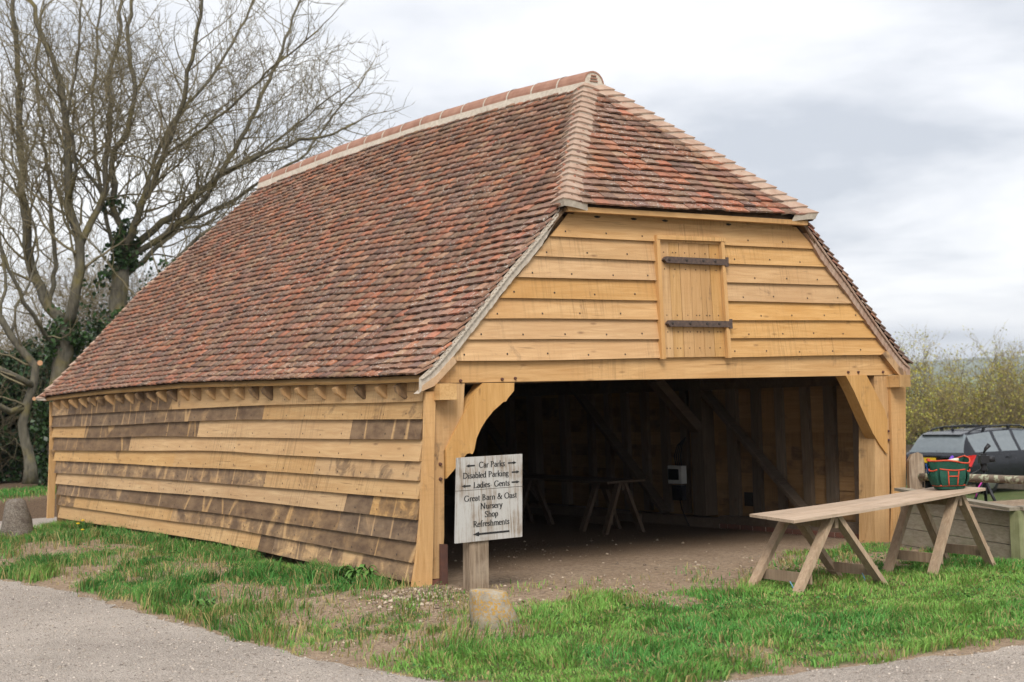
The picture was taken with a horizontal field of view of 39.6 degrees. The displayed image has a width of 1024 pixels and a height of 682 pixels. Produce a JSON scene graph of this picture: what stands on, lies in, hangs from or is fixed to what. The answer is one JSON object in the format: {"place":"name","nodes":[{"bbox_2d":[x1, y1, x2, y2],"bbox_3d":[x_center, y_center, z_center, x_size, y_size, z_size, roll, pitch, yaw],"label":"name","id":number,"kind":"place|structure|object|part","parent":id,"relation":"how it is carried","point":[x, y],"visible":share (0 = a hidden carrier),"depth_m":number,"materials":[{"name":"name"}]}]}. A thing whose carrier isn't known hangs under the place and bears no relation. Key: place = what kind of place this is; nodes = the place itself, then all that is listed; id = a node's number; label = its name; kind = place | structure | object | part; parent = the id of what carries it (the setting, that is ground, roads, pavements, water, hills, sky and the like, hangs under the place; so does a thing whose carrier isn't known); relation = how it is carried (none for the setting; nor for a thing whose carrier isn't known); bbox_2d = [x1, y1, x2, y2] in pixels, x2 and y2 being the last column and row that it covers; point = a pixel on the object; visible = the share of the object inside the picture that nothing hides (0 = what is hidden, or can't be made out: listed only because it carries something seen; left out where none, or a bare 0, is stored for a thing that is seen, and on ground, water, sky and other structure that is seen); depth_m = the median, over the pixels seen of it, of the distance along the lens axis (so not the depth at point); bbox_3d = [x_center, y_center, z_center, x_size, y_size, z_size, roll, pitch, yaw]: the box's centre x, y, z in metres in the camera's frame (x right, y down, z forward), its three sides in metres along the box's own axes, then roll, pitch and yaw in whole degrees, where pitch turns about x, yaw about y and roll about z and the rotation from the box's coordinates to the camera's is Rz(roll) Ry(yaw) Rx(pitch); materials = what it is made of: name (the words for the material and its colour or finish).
{"place":"outdoors","nodes":[
{"label":"outdoors","id":0,"kind":"place"},
{"bbox_2d":[0,375,1023,681],"bbox_3d":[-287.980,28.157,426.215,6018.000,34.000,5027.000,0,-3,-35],"label":"ground","id":1,"kind":"structure","parent":0,"point":[586,557],"depth_m":13.20,"materials":[{"name":"brown soil"}]},
{"bbox_2d":[0,498,32,538],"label":"stone bollard","id":2,"kind":"object","parent":1,"relation":"on","point":[17,517],"visible":0.84,"depth_m":19.18,"materials":[{"name":"grey stone"}]},
{"bbox_2d":[0,346,50,482],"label":"ivy thicket","id":3,"kind":"object","parent":1,"relation":"on","point":[10,389],"visible":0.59,"depth_m":29.22,"materials":[{"name":"green plant"}]},
{"bbox_2d":[0,485,55,501],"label":"grass","id":4,"kind":"structure","parent":1,"relation":"on","point":[35,489],"depth_m":25.00,"materials":[{"name":"green plant"}]},
{"bbox_2d":[0,58,77,483],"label":"bare tree","id":5,"kind":"object","parent":1,"relation":"on","point":[30,475],"visible":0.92,"depth_m":26.41,"materials":[{"name":"brown plant"}]},
{"bbox_2d":[0,264,85,473],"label":"bare shrub","id":6,"kind":"object","parent":1,"relation":"on","point":[21,316],"visible":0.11,"depth_m":33.30,"materials":[{"name":"brown plant"}]},
{"bbox_2d":[0,299,98,479],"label":"ivy thicket","id":7,"kind":"object","parent":1,"relation":"on","point":[36,357],"visible":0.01,"depth_m":30.31,"materials":[{"name":"green plant"}]},
{"bbox_2d":[16,270,132,384],"bbox_3d":[-8.189,0.942,31.601,7.004,5.338,5.651,-2,-2,12],"label":"ivy thicket","id":8,"kind":"object","parent":1,"relation":"on","point":[101,306],"visible":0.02,"depth_m":31.11,"materials":[{"name":"green plant"}]},
{"bbox_2d":[0,194,183,371],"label":"bare shrub","id":9,"kind":"object","parent":1,"relation":"on","point":[64,304],"visible":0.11,"depth_m":34.12,"materials":[{"name":"brown plant"}]},
{"bbox_2d":[8,192,230,338],"bbox_3d":[-7.012,-0.015,33.640,8.969,7.330,9.107,0,-3,-35],"label":"bare shrub","id":10,"kind":"object","parent":1,"relation":"on","point":[131,284],"visible":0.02,"depth_m":32.89,"materials":[{"name":"brown plant"}]},
{"bbox_2d":[0,0,250,485],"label":"bare tree","id":11,"kind":"object","parent":1,"relation":"on","point":[63,338],"visible":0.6,"depth_m":27.20,"materials":[{"name":"brown plant"}]},
{"bbox_2d":[0,0,410,354],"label":"bare tree","id":12,"kind":"object","parent":1,"relation":"on","point":[125,265],"visible":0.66,"depth_m":27.70,"materials":[{"name":"brown plant"}]},
{"bbox_2d":[196,596,220,608],"bbox_3d":[-2.610,2.220,12.024,0.213,0.097,0.342,-3,-2,21],"label":"dock plant","id":13,"kind":"object","parent":1,"relation":"on","point":[207,601],"visible":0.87,"depth_m":12.05,"materials":[{"name":"green plant"}]},
{"bbox_2d":[0,518,534,655],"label":"bank grass","id":14,"kind":"structure","parent":1,"relation":"on","point":[29,568],"depth_m":13.24,"materials":[{"name":"green plant"}]},
{"bbox_2d":[333,564,377,579],"bbox_3d":[-1.341,2.057,12.563,0.361,0.155,0.483,0,-3,-35],"label":"dock plant","id":15,"kind":"object","parent":1,"relation":"on","point":[349,574],"visible":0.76,"depth_m":12.61,"materials":[{"name":"green plant"}]},
{"bbox_2d":[348,585,469,615],"bbox_3d":[-0.770,2.121,11.629,0.936,0.136,0.847,0,-3,-35],"label":"clod heap","id":16,"kind":"object","parent":1,"relation":"on","point":[391,600],"visible":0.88,"depth_m":11.64,"materials":[{"name":"stone"}]},
{"bbox_2d":[439,544,447,584],"bbox_3d":[-0.609,1.979,12.336,0.082,0.445,0.085,0,-3,-35],"label":"iron stake","id":17,"kind":"object","parent":1,"relation":"on","point":[443,563],"visible":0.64,"depth_m":12.30,"materials":[{"name":"brown metal"}]},
{"bbox_2d":[35,71,912,586],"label":"barn","id":18,"kind":"structure","parent":1,"relation":"on","point":[349,353],"depth_m":15.25,"materials":[{"name":"wood"}]},
{"bbox_2d":[668,437,686,483],"bbox_3d":[2.135,1.544,18.411,0.105,0.601,0.287,0,-3,-35],"label":"fuse box","id":19,"kind":"object","parent":18,"relation":"attached to","point":[677,473],"visible":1,"depth_m":18.36,"materials":[{"name":"white plastic"}]},
{"bbox_2d":[668,469,678,479],"bbox_3d":[2.089,1.726,18.402,0.017,0.140,0.190,0,-3,-35],"label":"smoked door","id":20,"kind":"structure","parent":19,"relation":"in","point":[673,474],"depth_m":18.39,"materials":[{"name":"black plastic"}]},
{"bbox_2d":[672,485,689,525],"bbox_3d":[2.181,2.126,18.358,0.095,0.528,0.246,0,-3,-35],"label":"socket box","id":21,"kind":"object","parent":18,"relation":"attached to","point":[679,492],"visible":1,"depth_m":18.33,"materials":[{"name":"black plastic"}]},
{"bbox_2d":[52,535,908,660],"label":"earth clods","id":22,"kind":"object","parent":1,"relation":"on","point":[516,578],"visible":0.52,"depth_m":12.47,"materials":[{"name":"soil"}]},
{"bbox_2d":[454,454,521,591],"bbox_3d":[-0.212,1.603,12.002,0.702,1.264,0.123,0,-3,-35],"label":"direction sign","id":23,"kind":"object","parent":1,"relation":"on","point":[484,514],"visible":1,"depth_m":11.93,"materials":[{"name":"grey wood"}]},
{"bbox_2d":[469,588,518,629],"bbox_3d":[-0.107,2.073,10.581,0.418,0.476,0.415,0,-3,-35],"label":"stone bollard","id":24,"kind":"object","parent":1,"relation":"on","point":[486,605],"visible":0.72,"depth_m":10.44,"materials":[{"name":"beige stone"}]},
{"bbox_2d":[1,528,1023,681],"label":"turf weeds","id":25,"kind":"object","parent":1,"relation":"on","point":[740,606],"visible":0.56,"depth_m":10.77,"materials":[{"name":"green plant"}]},
{"bbox_2d":[505,480,554,523],"bbox_3d":[0.151,2.164,19.060,0.640,0.664,0.545,0,-3,-35],"label":"trestle","id":26,"kind":"object","parent":1,"relation":"on","point":[545,510],"visible":0.36,"depth_m":18.96,"materials":[{"name":"brown wood"}]},
{"bbox_2d":[522,474,644,483],"bbox_3d":[0.619,1.790,18.524,0.600,0.026,2.750,0,-3,-35],"label":"table board","id":27,"kind":"object","parent":26,"relation":"on","point":[577,479],"visible":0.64,"depth_m":18.02,"materials":[{"name":"brown wood"}]},
{"bbox_2d":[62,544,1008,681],"bbox_3d":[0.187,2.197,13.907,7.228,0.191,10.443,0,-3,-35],"label":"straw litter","id":28,"kind":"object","parent":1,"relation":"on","point":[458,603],"visible":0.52,"depth_m":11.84,"materials":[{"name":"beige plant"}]},
{"bbox_2d":[579,483,645,533],"bbox_3d":[1.235,2.078,17.709,0.640,0.670,0.545,0,-3,-35],"label":"trestle","id":29,"kind":"object","parent":1,"relation":"on","point":[611,518],"visible":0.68,"depth_m":17.65,"materials":[{"name":"brown wood"}]},
{"bbox_2d":[747,516,887,593],"bbox_3d":[2.569,1.796,12.015,1.038,0.684,0.627,-1,-3,-31],"label":"trestle","id":30,"kind":"object","parent":1,"relation":"on","point":[802,579],"visible":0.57,"depth_m":11.96,"materials":[{"name":"brown wood"}]},
{"bbox_2d":[750,487,985,522],"bbox_3d":[3.138,1.413,12.434,2.585,0.133,0.650,0,-3,-35],"label":"table board","id":31,"kind":"object","parent":30,"relation":"on","point":[829,510],"visible":0.93,"depth_m":12.25,"materials":[{"name":"beige wood"}]},
{"bbox_2d":[926,455,970,488],"bbox_3d":[3.989,1.197,12.996,0.401,0.297,0.290,-2,-2,10],"label":"tool bag","id":32,"kind":"object","parent":31,"relation":"on","point":[948,474],"visible":0.99,"depth_m":12.89,"materials":[{"name":"green fabric"}]},
{"bbox_2d":[906,452,924,529],"bbox_3d":[4.441,1.859,15.581,0.173,1.285,0.103,-2,-2,0],"label":"fence post","id":33,"kind":"object","parent":1,"relation":"on","point":[915,464],"visible":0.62,"depth_m":15.55,"materials":[{"name":"brown wood"}]},
{"bbox_2d":[918,473,1023,483],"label":"fence rail","id":34,"kind":"object","parent":33,"relation":"attached to","point":[987,478],"visible":0.54,"depth_m":14.57,"materials":[{"name":"brown wood"}]},
{"bbox_2d":[882,495,995,578],"bbox_3d":[3.864,1.748,12.905,0.978,0.743,0.635,0,-3,-35],"label":"trestle","id":35,"kind":"object","parent":1,"relation":"on","point":[943,548],"visible":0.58,"depth_m":12.87,"materials":[{"name":"brown wood"}]},
{"bbox_2d":[895,321,990,440],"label":"hedge tree","id":36,"kind":"object","parent":1,"relation":"on","point":[921,375],"visible":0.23,"depth_m":47.88,"materials":[{"name":"green plant"}]},
{"bbox_2d":[909,374,984,422],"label":"hedge tree","id":37,"kind":"object","parent":1,"relation":"on","point":[939,388],"visible":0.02,"depth_m":53.76,"materials":[{"name":"green plant"}]},
{"bbox_2d":[906,355,997,444],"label":"hedge tree","id":38,"kind":"object","parent":1,"relation":"on","point":[913,423],"visible":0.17,"depth_m":45.84,"materials":[{"name":"green plant"}]},
{"bbox_2d":[906,413,1001,444],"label":"scrub","id":39,"kind":"object","parent":1,"relation":"on","point":[913,441],"visible":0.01,"depth_m":43.27,"materials":[{"name":"green plant"}]},
{"bbox_2d":[894,487,1023,559],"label":"planter","id":40,"kind":"object","parent":1,"relation":"on","point":[992,517],"visible":0.57,"depth_m":13.88,"materials":[{"name":"weathered wood planks"},{"name":"green painted wood"}]},
{"bbox_2d":[906,326,1023,444],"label":"hedge tree","id":41,"kind":"object","parent":1,"relation":"on","point":[973,399],"visible":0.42,"depth_m":45.25,"materials":[{"name":"green plant"}]},
{"bbox_2d":[906,321,1023,435],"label":"hedge tree","id":42,"kind":"object","parent":1,"relation":"on","point":[1006,403],"visible":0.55,"depth_m":43.71,"materials":[{"name":"green plant"}]},
{"bbox_2d":[906,444,1023,489],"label":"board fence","id":43,"kind":"object","parent":1,"relation":"on","point":[1003,486],"visible":0.04,"depth_m":38.42,"materials":[{"name":"brown wood"}]},
{"bbox_2d":[906,424,1023,493],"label":"parked car","id":44,"kind":"object","parent":1,"relation":"on","point":[1006,449],"visible":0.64,"depth_m":32.80,"materials":[{"name":"black paint"}]},
{"bbox_3d":[9.864,2.351,32.809,0.300,0.427,1.510,0,-3,-36],"label":"rear window","id":45,"kind":"part","parent":44,"relation":"part of","materials":[{"name":"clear glass"}]},
{"bbox_3d":[10.767,2.315,32.557,0.865,0.444,0.248,0,-3,-35],"label":"side window","id":46,"kind":"part","parent":44,"relation":"part of","materials":[{"name":"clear glass"}]},
{"bbox_3d":[11.470,2.316,33.061,0.636,0.466,0.245,0,-3,-35],"label":"side window","id":47,"kind":"part","parent":44,"relation":"part of","materials":[{"name":"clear glass"}]},
{"bbox_3d":[12.154,2.324,33.565,0.834,0.484,0.237,0,-3,-37],"label":"side window","id":48,"kind":"part","parent":44,"relation":"part of","materials":[{"name":"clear glass"}]},
{"bbox_2d":[934,361,1023,427],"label":"hedge tree","id":49,"kind":"object","parent":1,"relation":"on","point":[988,394],"visible":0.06,"depth_m":47.11,"materials":[{"name":"green plant"}]},
{"bbox_2d":[971,463,995,501],"bbox_3d":[5.266,1.806,15.627,0.628,0.919,0.585,0,-3,-35],"label":"tripod","id":50,"kind":"object","parent":1,"relation":"on","point":[984,469],"visible":0.35,"depth_m":15.68,"materials":[{"name":"black plastic"}]},
{"bbox_2d":[978,443,994,462],"bbox_3d":[5.245,1.239,15.716,0.165,0.218,0.120,-2,-2,0],"label":"camera on tripod","id":51,"kind":"object","parent":50,"relation":"on","point":[983,457],"visible":1,"depth_m":15.68,"materials":[{"name":"black plastic"}]},
{"bbox_2d":[0,517,1023,681],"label":"gravel track","id":52,"kind":"structure","parent":0,"point":[235,666],"depth_m":9.84,"materials":[{"name":"beige gravel"}]},
{"bbox_2d":[0,0,1023,361],"label":"sky","id":53,"kind":"structure","parent":0,"point":[900,123],"materials":[{"name":"white"}]},
{"bbox_2d":[205,541,1023,681],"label":"verge grass","id":54,"kind":"structure","parent":0,"point":[917,618],"depth_m":10.13,"materials":[{"name":"green plant"}]},
{"bbox_2d":[909,356,1023,378],"bbox_3d":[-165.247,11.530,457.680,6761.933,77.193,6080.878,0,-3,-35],"label":"hills","id":55,"kind":"structure","parent":0,"point":[970,365],"depth_m":2755.12,"materials":[{"name":"green plant"}]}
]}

